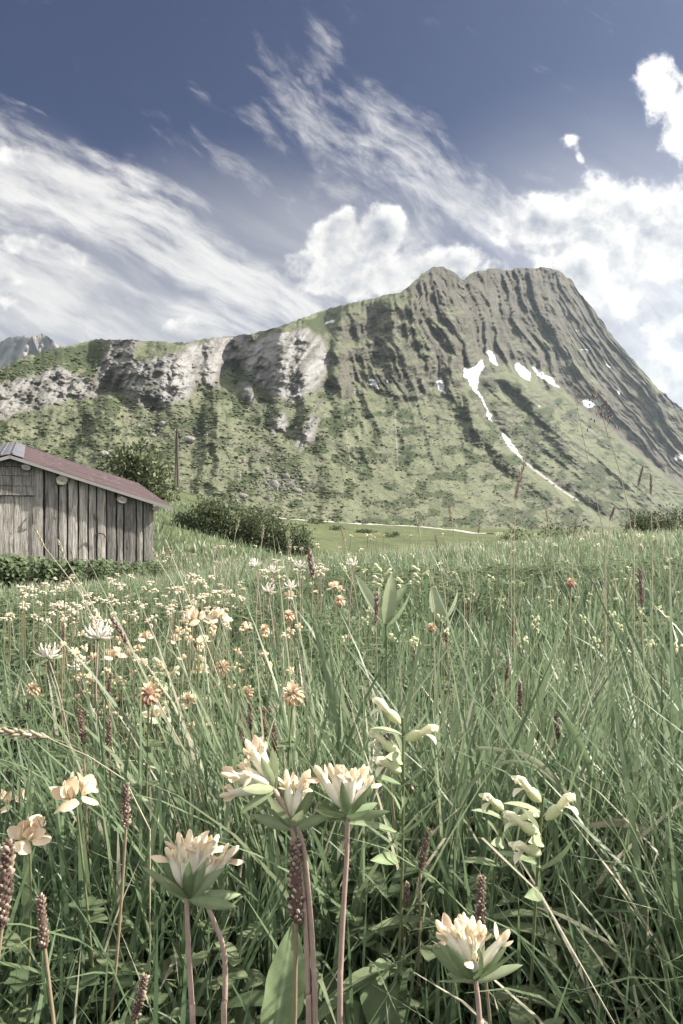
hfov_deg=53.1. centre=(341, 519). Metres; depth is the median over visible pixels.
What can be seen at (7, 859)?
plantain spike
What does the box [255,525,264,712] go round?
grass stalk
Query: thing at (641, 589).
spike
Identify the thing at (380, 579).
yellow rattle
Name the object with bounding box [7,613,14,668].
meadow flower
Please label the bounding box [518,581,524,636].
meadow flower
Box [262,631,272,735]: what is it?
meadow flower
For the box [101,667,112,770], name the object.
meadow flower
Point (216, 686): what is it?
meadow flower
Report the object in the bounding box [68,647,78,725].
meadow flower
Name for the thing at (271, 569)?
kidney vetch
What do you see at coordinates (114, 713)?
meadow flower
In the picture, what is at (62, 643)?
meadow flower
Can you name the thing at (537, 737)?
plantain spike
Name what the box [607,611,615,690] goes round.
meadow flower
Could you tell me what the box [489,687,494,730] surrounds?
plantain spike
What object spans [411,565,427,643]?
yellow rattle
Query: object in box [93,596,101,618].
meadow flower
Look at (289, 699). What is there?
brown clover
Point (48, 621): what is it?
meadow flower
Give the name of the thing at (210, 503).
bush
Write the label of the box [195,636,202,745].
meadow flower
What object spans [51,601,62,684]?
meadow flower
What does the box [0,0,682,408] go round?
sky
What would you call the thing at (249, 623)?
birdsfoot trefoil
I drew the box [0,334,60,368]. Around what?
distant mountain
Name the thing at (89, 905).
birdsfoot trefoil
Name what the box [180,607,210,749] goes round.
birdsfoot trefoil
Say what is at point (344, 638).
meadow flower
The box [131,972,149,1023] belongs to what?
plantain spike
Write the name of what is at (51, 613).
meadow flower
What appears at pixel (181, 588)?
meadow flower
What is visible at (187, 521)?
bush
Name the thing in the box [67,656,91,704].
kidney vetch
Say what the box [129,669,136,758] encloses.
meadow flower
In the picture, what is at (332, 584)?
birdsfoot trefoil
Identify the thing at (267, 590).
kidney vetch
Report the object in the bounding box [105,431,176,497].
bush
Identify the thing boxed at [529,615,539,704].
meadow flower
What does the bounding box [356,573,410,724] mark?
broad leaved plant
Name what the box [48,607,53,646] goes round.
meadow flower
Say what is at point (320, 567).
meadow flower
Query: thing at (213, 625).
meadow flower
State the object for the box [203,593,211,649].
meadow flower
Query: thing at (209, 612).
meadow flower
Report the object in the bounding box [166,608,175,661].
meadow flower
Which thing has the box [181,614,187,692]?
meadow flower
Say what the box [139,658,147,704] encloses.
meadow flower
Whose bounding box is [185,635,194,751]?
meadow flower
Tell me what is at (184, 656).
meadow flower
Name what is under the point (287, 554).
grass stalk
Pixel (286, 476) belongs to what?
boulder
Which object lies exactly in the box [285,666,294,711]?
meadow flower
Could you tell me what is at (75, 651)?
meadow flower
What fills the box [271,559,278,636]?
meadow flower
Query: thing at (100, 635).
kidney vetch
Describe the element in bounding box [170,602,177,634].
meadow flower
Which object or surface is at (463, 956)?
kidney vetch
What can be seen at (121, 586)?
meadow flower
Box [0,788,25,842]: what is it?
birdsfoot trefoil
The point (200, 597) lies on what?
meadow flower
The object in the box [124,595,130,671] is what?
meadow flower
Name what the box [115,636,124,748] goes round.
meadow flower
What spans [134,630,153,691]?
birdsfoot trefoil
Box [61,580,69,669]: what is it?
meadow flower
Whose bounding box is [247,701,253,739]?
plantain spike
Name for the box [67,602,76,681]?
meadow flower
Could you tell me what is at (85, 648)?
meadow flower
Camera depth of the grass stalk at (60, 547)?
0.90 m
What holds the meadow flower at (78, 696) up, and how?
on the ground at (325, 537)
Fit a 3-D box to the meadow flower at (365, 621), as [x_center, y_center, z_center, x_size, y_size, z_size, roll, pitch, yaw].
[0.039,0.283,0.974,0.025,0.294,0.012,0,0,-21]
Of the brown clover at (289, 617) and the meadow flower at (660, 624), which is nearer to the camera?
the brown clover at (289, 617)
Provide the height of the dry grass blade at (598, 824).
0.013 m
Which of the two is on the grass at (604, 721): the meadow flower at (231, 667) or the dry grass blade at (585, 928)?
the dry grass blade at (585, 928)
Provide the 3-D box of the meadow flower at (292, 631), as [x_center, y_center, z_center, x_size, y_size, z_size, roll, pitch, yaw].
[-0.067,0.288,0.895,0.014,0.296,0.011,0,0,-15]
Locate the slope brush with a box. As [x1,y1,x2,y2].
[307,404,616,528]
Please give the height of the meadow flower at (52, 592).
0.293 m
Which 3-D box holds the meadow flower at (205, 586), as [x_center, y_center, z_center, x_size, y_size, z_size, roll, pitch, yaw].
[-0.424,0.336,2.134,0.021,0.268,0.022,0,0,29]
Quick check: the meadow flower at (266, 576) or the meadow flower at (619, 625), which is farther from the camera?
the meadow flower at (266, 576)
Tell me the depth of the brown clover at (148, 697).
0.53 m
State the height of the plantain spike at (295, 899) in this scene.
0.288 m
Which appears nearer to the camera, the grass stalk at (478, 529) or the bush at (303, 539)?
the grass stalk at (478, 529)
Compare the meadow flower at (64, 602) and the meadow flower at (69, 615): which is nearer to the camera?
the meadow flower at (64, 602)
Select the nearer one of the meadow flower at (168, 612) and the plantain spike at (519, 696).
the plantain spike at (519, 696)
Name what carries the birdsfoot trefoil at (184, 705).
on the ground at (325, 537)
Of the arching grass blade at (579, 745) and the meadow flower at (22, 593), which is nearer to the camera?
the arching grass blade at (579, 745)
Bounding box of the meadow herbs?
[0,553,682,1023]
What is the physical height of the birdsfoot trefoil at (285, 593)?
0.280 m
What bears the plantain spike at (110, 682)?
on the ground at (325, 537)
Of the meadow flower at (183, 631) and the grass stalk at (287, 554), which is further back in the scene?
the grass stalk at (287, 554)
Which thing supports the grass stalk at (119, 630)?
on the ground at (325, 537)
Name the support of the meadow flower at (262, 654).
on the ground at (325, 537)
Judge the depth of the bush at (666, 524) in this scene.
16.89 m
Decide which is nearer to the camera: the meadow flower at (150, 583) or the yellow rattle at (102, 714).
the yellow rattle at (102, 714)
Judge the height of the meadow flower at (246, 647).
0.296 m
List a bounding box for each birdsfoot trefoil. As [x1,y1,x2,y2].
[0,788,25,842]
[0,814,50,1023]
[49,771,107,1023]
[100,646,125,741]
[120,647,134,691]
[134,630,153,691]
[142,705,170,798]
[166,634,180,666]
[175,691,195,780]
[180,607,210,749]
[191,664,211,697]
[194,634,207,662]
[205,607,231,770]
[241,621,252,670]
[284,590,293,616]
[325,581,337,662]
[336,586,345,636]
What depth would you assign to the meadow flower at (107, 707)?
0.80 m
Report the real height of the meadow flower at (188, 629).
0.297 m
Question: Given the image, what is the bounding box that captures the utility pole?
[174,429,179,490]
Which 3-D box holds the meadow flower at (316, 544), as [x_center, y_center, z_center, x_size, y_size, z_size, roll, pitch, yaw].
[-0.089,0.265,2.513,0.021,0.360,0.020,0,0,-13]
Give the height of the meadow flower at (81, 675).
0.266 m
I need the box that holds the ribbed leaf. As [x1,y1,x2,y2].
[260,922,304,1023]
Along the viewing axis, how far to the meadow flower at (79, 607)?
1.62 m
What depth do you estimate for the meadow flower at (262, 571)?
1.40 m
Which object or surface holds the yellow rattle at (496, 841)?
on the ground at (325, 537)
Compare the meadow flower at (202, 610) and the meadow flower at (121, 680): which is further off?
the meadow flower at (202, 610)
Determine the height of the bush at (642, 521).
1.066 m
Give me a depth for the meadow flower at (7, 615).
1.28 m
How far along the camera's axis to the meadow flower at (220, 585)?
1.82 m
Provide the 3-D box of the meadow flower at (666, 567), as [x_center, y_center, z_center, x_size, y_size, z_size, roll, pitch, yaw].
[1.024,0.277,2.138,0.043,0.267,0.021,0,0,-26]
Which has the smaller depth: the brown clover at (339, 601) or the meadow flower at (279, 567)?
the brown clover at (339, 601)
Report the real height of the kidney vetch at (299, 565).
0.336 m
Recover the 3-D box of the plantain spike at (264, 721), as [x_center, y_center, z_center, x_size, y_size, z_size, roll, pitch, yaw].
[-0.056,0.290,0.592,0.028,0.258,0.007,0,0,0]
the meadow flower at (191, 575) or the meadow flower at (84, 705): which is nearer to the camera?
the meadow flower at (84, 705)
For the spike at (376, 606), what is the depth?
0.75 m
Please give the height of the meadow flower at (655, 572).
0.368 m
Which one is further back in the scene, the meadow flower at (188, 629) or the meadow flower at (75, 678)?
the meadow flower at (188, 629)
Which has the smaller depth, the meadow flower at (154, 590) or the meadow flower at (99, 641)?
the meadow flower at (99, 641)
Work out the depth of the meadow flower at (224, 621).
1.00 m
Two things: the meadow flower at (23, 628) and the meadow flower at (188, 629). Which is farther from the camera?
the meadow flower at (23, 628)
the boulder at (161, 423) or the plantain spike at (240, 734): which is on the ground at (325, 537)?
the plantain spike at (240, 734)
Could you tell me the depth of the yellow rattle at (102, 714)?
0.99 m
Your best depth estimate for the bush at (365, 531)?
155.93 m
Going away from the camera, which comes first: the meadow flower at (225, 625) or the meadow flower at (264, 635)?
the meadow flower at (264, 635)
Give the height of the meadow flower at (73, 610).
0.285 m
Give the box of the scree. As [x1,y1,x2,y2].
[124,397,324,501]
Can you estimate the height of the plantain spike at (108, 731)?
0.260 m
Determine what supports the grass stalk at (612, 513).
on the ground at (325, 537)
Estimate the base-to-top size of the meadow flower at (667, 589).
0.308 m
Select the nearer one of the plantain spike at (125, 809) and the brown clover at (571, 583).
the plantain spike at (125, 809)
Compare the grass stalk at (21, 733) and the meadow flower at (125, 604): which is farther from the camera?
the meadow flower at (125, 604)
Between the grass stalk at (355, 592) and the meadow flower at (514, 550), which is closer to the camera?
the grass stalk at (355, 592)
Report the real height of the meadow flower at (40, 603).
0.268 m
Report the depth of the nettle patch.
11.98 m
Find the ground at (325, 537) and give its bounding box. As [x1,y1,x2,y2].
[148,488,660,656]
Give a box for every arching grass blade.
[453,760,565,859]
[478,746,577,825]
[554,707,602,828]
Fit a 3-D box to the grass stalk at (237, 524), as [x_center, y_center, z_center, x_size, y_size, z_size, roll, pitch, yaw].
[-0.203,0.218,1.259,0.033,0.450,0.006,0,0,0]
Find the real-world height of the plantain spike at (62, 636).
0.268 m
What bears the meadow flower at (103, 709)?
on the ground at (325, 537)
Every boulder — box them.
[99,450,107,455]
[159,421,165,426]
[182,436,194,443]
[239,493,247,498]
[263,468,269,473]
[269,480,278,489]
[283,473,289,478]
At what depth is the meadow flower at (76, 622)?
1.40 m
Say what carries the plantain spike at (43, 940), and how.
on the ground at (325, 537)
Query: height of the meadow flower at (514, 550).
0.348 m
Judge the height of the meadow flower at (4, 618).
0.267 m
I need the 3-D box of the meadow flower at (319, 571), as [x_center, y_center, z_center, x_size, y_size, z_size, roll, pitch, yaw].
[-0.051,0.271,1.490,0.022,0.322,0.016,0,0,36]
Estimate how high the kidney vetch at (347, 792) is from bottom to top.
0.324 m
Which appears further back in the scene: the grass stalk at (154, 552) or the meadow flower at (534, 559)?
the meadow flower at (534, 559)
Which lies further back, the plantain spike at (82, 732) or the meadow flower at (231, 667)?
the meadow flower at (231, 667)
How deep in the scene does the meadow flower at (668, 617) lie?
0.97 m
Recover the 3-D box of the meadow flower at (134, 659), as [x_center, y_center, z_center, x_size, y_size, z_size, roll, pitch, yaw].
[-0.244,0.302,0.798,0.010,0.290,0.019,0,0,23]
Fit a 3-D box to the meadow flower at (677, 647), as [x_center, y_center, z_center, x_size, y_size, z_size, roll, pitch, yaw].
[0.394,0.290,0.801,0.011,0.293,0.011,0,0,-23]
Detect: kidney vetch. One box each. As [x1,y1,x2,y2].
[33,643,74,771]
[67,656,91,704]
[81,621,113,784]
[141,829,244,1023]
[219,735,329,1023]
[246,558,262,661]
[261,582,277,662]
[266,564,279,644]
[282,580,297,655]
[293,560,306,631]
[305,763,389,1023]
[345,558,359,656]
[432,912,522,1023]
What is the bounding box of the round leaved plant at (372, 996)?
[327,958,406,1023]
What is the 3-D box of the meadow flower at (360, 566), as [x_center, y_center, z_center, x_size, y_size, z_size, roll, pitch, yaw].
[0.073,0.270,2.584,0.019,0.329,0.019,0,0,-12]
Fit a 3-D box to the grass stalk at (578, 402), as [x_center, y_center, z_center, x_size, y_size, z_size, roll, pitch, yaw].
[0.363,0.127,1.000,0.047,0.624,0.011,0,0,0]
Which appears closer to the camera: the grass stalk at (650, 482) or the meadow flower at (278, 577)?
the grass stalk at (650, 482)
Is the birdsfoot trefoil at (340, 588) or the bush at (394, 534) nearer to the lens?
the birdsfoot trefoil at (340, 588)
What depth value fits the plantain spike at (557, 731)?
0.68 m
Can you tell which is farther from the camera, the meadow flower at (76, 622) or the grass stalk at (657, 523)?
the meadow flower at (76, 622)
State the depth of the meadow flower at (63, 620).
1.04 m
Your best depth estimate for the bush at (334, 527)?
156.74 m
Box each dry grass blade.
[537,907,611,945]
[577,818,644,832]
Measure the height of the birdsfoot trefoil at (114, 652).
0.257 m
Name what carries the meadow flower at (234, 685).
on the ground at (325, 537)
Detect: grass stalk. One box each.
[0,727,150,1017]
[35,529,103,704]
[57,539,109,676]
[110,616,205,831]
[152,548,188,635]
[164,539,262,824]
[205,546,218,684]
[223,517,239,608]
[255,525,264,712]
[286,536,289,669]
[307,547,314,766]
[340,527,359,659]
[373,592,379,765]
[415,517,434,694]
[434,533,447,625]
[448,504,464,692]
[469,522,480,653]
[511,461,525,738]
[514,476,519,542]
[544,504,557,671]
[570,518,576,647]
[573,395,605,713]
[587,388,634,753]
[606,505,615,558]
[634,465,643,528]
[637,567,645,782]
[649,473,652,719]
[654,517,678,608]
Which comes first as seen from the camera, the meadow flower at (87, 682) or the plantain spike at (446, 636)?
the meadow flower at (87, 682)
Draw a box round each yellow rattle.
[93,708,121,730]
[150,657,181,713]
[349,697,438,982]
[372,563,391,653]
[396,577,411,638]
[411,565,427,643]
[461,793,538,988]
[492,775,578,1009]
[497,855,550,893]
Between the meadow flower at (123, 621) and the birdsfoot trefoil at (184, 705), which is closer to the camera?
the birdsfoot trefoil at (184, 705)
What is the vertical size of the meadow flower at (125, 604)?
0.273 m
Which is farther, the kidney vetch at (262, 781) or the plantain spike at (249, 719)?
the plantain spike at (249, 719)
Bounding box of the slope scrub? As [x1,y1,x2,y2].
[0,341,418,524]
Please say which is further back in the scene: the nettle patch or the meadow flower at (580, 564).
the nettle patch
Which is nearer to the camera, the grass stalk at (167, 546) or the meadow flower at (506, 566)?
the grass stalk at (167, 546)
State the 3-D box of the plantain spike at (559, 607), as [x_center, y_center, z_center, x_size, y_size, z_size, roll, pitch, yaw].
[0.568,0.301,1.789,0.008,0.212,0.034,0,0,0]
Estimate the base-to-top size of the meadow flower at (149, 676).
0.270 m
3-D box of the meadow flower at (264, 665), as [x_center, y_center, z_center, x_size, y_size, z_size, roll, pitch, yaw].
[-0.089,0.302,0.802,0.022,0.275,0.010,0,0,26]
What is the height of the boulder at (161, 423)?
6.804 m
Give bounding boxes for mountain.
[0,266,682,529]
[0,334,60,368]
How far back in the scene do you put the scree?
685.29 m
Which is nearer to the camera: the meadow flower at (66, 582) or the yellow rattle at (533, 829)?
the yellow rattle at (533, 829)
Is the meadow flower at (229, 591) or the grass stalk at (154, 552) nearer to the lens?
the grass stalk at (154, 552)
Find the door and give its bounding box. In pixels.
[0,496,33,573]
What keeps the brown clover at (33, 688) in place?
on the ground at (325, 537)
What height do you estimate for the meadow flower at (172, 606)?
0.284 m
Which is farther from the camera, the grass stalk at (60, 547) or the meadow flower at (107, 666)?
the meadow flower at (107, 666)
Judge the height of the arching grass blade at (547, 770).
0.064 m
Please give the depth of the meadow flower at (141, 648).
0.83 m
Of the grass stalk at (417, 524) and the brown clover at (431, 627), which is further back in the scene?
the brown clover at (431, 627)
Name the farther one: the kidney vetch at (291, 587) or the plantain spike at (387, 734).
the kidney vetch at (291, 587)
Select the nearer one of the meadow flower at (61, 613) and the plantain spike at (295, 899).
the plantain spike at (295, 899)
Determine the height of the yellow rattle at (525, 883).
0.152 m
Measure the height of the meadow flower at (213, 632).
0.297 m
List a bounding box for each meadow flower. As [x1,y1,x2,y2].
[0,617,7,656]
[4,613,11,704]
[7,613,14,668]
[15,585,21,658]
[17,592,27,659]
[19,586,29,669]
[19,601,30,609]
[19,606,21,650]
[21,607,26,653]
[29,586,36,654]
[31,614,37,682]
[35,601,42,643]
[35,617,43,665]
[39,591,46,677]
[41,582,48,670]
[43,618,51,712]
[45,611,55,643]
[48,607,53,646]
[49,590,54,637]
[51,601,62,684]
[55,587,63,669]
[56,604,65,684]
[57,641,66,758]
[59,585,67,679]
[59,611,63,697]
[60,617,67,705]
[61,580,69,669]
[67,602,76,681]
[67,608,76,683]
[67,614,74,682]
[68,577,72,627]
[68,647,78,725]
[69,621,78,683]
[70,574,75,629]
[72,647,81,772]
[72,675,80,775]
[72,694,80,793]
[74,630,86,769]
[76,656,85,719]
[77,606,84,643]
[77,672,85,708]
[80,643,87,724]
[82,687,90,759]
[85,672,93,743]
[86,680,94,740]
[87,652,98,760]
[88,614,96,703]
[92,623,96,674]
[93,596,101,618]
[95,619,102,661]
[97,686,106,755]
[100,705,108,757]
[101,599,110,666]
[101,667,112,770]
[102,626,112,762]
[104,619,110,712]
[106,577,115,689]
[109,711,116,746]
[110,612,117,696]
[112,599,119,668]
[113,676,123,748]
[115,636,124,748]
[116,584,125,669]
[116,678,125,750]
[118,620,126,703]
[122,601,128,659]
[123,610,129,662]
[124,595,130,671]
[127,574,133,660]
[127,645,137,759]
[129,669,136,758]
[130,613,137,705]
[132,655,140,773]
[133,611,138,695]
[135,645,145,740]
[136,605,144,666]
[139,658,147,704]
[140,603,146,643]
[141,586,146,654]
[144,618,152,681]
[147,581,154,654]
[147,671,156,751]
[151,588,158,652]
[153,660,163,755]
[158,666,169,762]
[160,688,167,742]
[161,700,168,756]
[162,560,166,594]
[162,595,166,622]
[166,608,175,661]
[166,610,171,692]
[167,604,176,668]
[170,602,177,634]
[171,586,180,692]
[175,626,182,711]
[177,654,186,750]
[178,586,183,657]
[179,628,188,689]
[180,618,188,677]
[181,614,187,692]
[184,573,195,633]
[184,605,194,665]
[185,626,191,720]
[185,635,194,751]
[189,607,195,678]
[191,581,196,657]
[192,618,195,683]
[193,575,201,662]
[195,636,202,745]
[195,645,202,738]
[195,655,203,757]
[196,595,205,679]
[198,579,206,595]
[199,593,205,651]
[203,585,208,629]
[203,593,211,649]
[205,575,215,621]
[205,610,211,668]
[209,623,216,714]
[209,629,215,751]
[210,590,220,665]
[215,680,223,769]
[217,584,223,657]
[220,614,228,684]
[222,620,231,719]
[222,622,231,725]
[226,589,234,657]
[227,684,235,737]
[229,546,233,611]
[229,618,232,706]
[230,662,240,744]
[233,648,241,711]
[236,668,244,756]
[238,581,243,623]
[239,625,249,727]
[240,587,244,622]
[242,623,251,746]
[243,685,253,747]
[258,569,268,660]
[259,651,268,747]
[262,575,268,623]
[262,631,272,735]
[262,661,272,701]
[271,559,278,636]
[276,566,283,650]
[277,575,285,648]
[279,632,290,691]
[284,557,293,640]
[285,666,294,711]
[286,627,295,666]
[294,622,302,734]
[300,569,304,618]
[311,590,317,623]
[314,543,318,598]
[315,570,322,663]
[318,566,324,629]
[321,568,328,634]
[321,573,324,617]
[339,563,345,594]
[341,634,347,736]
[346,553,354,622]
[359,548,362,614]
[360,616,370,708]
[366,607,371,670]
[388,633,395,701]
[409,638,418,744]
[410,636,420,726]
[437,614,443,653]
[440,628,448,700]
[496,532,499,590]
[505,543,509,590]
[509,536,515,587]
[511,549,521,642]
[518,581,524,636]
[518,636,528,715]
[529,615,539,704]
[530,623,540,729]
[532,533,536,595]
[552,543,556,602]
[564,560,569,620]
[579,538,582,602]
[579,614,585,699]
[593,543,599,627]
[593,636,600,714]
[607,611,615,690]
[614,622,622,696]
[626,566,630,608]
[637,534,643,621]
[638,607,643,701]
[642,639,654,765]
[652,536,658,611]
[656,605,663,674]
[663,616,672,700]
[664,566,669,609]
[666,557,672,616]
[674,642,682,706]
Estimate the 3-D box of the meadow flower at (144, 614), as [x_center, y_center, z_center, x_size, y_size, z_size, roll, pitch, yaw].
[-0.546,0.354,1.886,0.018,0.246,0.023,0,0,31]
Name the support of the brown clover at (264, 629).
on the ground at (325, 537)
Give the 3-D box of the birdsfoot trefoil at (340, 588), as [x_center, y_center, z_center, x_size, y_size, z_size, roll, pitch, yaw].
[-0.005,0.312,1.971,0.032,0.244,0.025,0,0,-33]
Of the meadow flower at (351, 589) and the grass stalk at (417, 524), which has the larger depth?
the meadow flower at (351, 589)
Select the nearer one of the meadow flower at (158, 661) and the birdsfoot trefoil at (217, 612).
the meadow flower at (158, 661)
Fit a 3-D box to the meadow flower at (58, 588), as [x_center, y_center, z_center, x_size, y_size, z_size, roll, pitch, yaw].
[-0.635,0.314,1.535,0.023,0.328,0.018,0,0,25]
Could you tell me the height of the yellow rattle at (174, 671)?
0.261 m
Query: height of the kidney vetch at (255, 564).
0.354 m
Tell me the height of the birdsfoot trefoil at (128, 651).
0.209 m
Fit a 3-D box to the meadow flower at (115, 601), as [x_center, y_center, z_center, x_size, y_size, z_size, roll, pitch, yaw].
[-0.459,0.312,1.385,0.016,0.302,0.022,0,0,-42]
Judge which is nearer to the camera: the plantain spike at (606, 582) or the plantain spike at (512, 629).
the plantain spike at (512, 629)
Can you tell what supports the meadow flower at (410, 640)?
on the ground at (325, 537)
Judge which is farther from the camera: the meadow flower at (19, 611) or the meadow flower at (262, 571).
the meadow flower at (19, 611)
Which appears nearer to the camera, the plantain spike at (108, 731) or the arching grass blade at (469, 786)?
the arching grass blade at (469, 786)
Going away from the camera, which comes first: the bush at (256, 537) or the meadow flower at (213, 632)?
the meadow flower at (213, 632)
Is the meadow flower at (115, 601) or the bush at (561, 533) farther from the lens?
the bush at (561, 533)
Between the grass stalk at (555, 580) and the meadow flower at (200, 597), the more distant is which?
the meadow flower at (200, 597)
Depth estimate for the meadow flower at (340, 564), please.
1.91 m
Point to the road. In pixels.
(413, 526)
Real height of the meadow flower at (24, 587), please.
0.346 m
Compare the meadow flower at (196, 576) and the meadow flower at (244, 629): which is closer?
the meadow flower at (244, 629)
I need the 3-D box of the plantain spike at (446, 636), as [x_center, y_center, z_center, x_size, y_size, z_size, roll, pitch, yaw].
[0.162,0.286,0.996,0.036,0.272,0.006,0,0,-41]
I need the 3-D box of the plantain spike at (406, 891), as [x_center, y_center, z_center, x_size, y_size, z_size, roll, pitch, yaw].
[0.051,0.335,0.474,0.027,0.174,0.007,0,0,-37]
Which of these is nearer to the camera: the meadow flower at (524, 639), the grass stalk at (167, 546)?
the grass stalk at (167, 546)
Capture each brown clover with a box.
[18,682,40,782]
[128,681,163,867]
[200,660,230,777]
[238,686,253,733]
[258,624,271,713]
[276,682,304,864]
[277,610,294,686]
[332,595,346,690]
[425,623,436,671]
[562,578,576,692]
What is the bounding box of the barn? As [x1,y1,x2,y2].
[0,441,172,577]
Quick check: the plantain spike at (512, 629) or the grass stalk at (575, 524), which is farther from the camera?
the grass stalk at (575, 524)
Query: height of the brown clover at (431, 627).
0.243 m
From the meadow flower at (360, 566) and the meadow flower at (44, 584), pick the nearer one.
the meadow flower at (44, 584)
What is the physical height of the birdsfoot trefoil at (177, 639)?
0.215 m
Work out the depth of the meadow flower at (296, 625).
0.92 m
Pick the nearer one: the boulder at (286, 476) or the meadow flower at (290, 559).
the meadow flower at (290, 559)
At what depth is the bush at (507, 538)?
16.98 m
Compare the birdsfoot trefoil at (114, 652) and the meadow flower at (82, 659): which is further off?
the birdsfoot trefoil at (114, 652)
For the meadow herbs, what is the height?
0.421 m
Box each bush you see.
[91,456,109,471]
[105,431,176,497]
[157,463,180,502]
[170,491,226,530]
[192,493,267,539]
[193,493,234,517]
[230,500,290,548]
[264,513,318,556]
[305,516,328,523]
[326,525,344,529]
[356,529,378,533]
[381,531,399,536]
[498,516,537,542]
[537,516,601,539]
[621,507,658,532]
[645,503,682,531]
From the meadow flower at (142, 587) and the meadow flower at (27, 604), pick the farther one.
the meadow flower at (142, 587)
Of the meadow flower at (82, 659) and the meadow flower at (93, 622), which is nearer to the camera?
the meadow flower at (82, 659)
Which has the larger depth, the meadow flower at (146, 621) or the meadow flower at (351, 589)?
the meadow flower at (351, 589)
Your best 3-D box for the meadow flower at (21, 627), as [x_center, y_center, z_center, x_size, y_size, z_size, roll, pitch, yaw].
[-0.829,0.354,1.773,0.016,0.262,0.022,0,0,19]
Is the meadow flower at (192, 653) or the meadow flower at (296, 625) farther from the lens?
the meadow flower at (192, 653)
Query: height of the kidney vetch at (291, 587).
0.307 m
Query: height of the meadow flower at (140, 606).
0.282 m
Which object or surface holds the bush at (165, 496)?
on the ground at (325, 537)
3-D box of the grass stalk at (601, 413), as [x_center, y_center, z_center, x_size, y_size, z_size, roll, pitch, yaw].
[0.294,0.144,0.747,0.050,0.578,0.026,0,0,20]
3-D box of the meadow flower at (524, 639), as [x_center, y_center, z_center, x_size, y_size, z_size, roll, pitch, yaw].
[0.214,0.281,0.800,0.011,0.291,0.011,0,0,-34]
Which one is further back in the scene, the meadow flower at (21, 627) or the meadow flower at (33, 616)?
the meadow flower at (21, 627)
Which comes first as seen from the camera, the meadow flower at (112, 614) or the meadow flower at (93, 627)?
the meadow flower at (93, 627)
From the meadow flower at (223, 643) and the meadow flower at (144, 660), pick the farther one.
the meadow flower at (223, 643)
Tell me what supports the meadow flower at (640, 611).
on the ground at (325, 537)
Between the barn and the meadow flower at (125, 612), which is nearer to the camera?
the meadow flower at (125, 612)
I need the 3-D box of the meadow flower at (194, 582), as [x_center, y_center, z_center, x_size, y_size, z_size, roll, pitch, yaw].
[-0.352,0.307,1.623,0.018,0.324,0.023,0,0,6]
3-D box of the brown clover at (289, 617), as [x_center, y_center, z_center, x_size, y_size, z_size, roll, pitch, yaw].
[-0.082,0.278,0.967,0.034,0.303,0.029,0,0,0]
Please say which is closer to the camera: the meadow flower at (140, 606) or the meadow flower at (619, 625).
the meadow flower at (619, 625)
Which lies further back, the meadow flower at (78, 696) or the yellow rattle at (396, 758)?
the meadow flower at (78, 696)
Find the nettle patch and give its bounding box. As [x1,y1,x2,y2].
[0,553,176,591]
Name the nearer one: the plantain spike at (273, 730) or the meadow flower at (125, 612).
the plantain spike at (273, 730)
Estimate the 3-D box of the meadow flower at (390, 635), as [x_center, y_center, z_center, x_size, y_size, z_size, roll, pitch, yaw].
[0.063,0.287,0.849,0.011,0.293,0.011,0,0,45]
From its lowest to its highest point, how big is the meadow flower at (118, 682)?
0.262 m
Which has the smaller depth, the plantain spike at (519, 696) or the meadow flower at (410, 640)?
the plantain spike at (519, 696)
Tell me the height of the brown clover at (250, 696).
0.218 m
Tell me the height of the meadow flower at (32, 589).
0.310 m
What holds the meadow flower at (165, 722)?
on the ground at (325, 537)
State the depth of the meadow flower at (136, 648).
1.11 m
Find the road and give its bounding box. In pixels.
[282,518,492,533]
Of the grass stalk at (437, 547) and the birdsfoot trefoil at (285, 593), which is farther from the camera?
the birdsfoot trefoil at (285, 593)
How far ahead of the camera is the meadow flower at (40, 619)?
1.52 m
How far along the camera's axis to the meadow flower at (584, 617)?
1.02 m
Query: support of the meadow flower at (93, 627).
on the ground at (325, 537)
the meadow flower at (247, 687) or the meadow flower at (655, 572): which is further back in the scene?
the meadow flower at (655, 572)
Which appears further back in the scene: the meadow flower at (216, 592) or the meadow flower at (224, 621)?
the meadow flower at (216, 592)
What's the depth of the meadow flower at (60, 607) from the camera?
1.28 m
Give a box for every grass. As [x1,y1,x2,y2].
[0,523,682,1023]
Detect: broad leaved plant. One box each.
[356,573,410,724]
[429,587,457,725]
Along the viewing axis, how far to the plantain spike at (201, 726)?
0.68 m
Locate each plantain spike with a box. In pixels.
[0,838,15,954]
[35,892,55,1023]
[61,623,70,696]
[77,708,90,887]
[106,673,112,774]
[106,717,112,847]
[109,782,130,1022]
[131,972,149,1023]
[194,700,202,805]
[236,729,243,760]
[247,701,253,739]
[261,706,267,740]
[271,722,278,789]
[287,836,306,1023]
[385,724,399,867]
[402,880,409,953]
[409,709,420,794]
[415,827,431,1016]
[444,624,450,700]
[475,873,491,1023]
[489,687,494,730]
[504,660,509,729]
[511,620,515,692]
[517,681,523,750]
[534,730,539,756]
[554,713,560,790]
[558,595,560,646]
[604,574,607,635]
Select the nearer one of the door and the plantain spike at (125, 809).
the plantain spike at (125, 809)
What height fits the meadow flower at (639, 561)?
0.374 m
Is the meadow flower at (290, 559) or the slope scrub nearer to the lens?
the meadow flower at (290, 559)
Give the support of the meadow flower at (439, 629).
on the ground at (325, 537)
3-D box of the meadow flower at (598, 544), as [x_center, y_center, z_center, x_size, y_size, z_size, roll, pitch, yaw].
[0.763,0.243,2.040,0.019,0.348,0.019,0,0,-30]
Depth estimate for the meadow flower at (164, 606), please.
2.19 m
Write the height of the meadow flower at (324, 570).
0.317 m
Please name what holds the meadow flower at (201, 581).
on the ground at (325, 537)
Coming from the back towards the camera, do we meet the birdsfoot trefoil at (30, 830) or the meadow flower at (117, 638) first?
the meadow flower at (117, 638)

